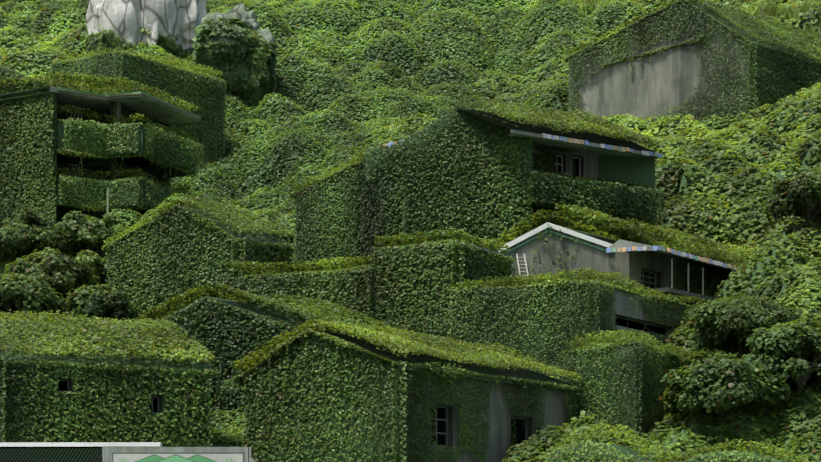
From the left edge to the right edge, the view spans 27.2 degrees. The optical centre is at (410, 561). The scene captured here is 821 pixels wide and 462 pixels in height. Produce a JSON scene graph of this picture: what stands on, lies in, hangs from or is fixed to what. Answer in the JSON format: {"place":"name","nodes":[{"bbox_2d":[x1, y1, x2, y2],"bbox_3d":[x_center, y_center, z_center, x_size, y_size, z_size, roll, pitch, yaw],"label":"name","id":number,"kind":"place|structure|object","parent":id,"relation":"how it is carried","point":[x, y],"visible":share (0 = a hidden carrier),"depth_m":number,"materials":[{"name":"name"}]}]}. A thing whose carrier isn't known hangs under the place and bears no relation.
{"place":"outdoors","nodes":[
{"label":"outdoors","id":0,"kind":"place"},
{"bbox_2d":[0,0,820,461],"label":"hillside terrain","id":1,"kind":"structure","parent":0,"point":[804,158],"depth_m":89.49,"materials":[{"name":"green plant"}]},
{"bbox_2d":[86,0,158,56],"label":"outcrop rock","id":2,"kind":"object","parent":1,"relation":"on","point":[120,18],"visible":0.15,"depth_m":95.03,"materials":[{"name":"grey stone"}]},
{"bbox_2d":[139,0,206,52],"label":"outcrop rock","id":3,"kind":"object","parent":1,"relation":"on","point":[179,21],"visible":0.33,"depth_m":95.88,"materials":[{"name":"grey stone"}]},
{"bbox_2d":[199,3,274,89],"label":"outcrop rock","id":4,"kind":"object","parent":1,"relation":"on","point":[240,11],"visible":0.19,"depth_m":93.90,"materials":[{"name":"grey stone"}]},
{"bbox_2d":[0,1,749,461],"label":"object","id":5,"kind":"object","parent":1,"relation":"on","point":[664,81],"visible":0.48,"depth_m":62.68,"materials":[{"name":"grey concrete"}]},
{"bbox_2d":[107,187,703,382],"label":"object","id":6,"kind":"object","parent":1,"relation":"on","point":[525,264],"visible":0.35,"depth_m":58.56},
{"bbox_2d":[0,0,820,461],"bbox_3d":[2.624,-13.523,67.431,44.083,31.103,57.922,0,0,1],"label":"ivy","id":7,"kind":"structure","parent":1,"relation":"on","point":[632,170],"depth_m":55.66,"materials":[{"name":"green plant"}]},
{"bbox_2d":[0,106,653,461],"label":"house roof tiles","id":8,"kind":"object","parent":7,"relation":"on","point":[50,454],"visible":0.41,"depth_m":46.90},
{"bbox_2d":[67,110,654,289],"bbox_3d":[-3.079,-14.584,68.511,23.933,10.162,17.120,0,0,1],"label":"house window glass","id":9,"kind":"object","parent":7,"relation":"in","point":[652,280],"depth_m":60.60,"materials":[{"name":"black glass"}]},
{"bbox_2d":[0,87,741,461],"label":"house trim","id":10,"kind":"structure","parent":7,"relation":"attached to","point":[176,457],"depth_m":57.52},
{"bbox_2d":[3,200,820,416],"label":"tree branches","id":11,"kind":"object","parent":1,"relation":"on","point":[800,383],"visible":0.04,"depth_m":57.12,"materials":[{"name":"plant"}]}
]}

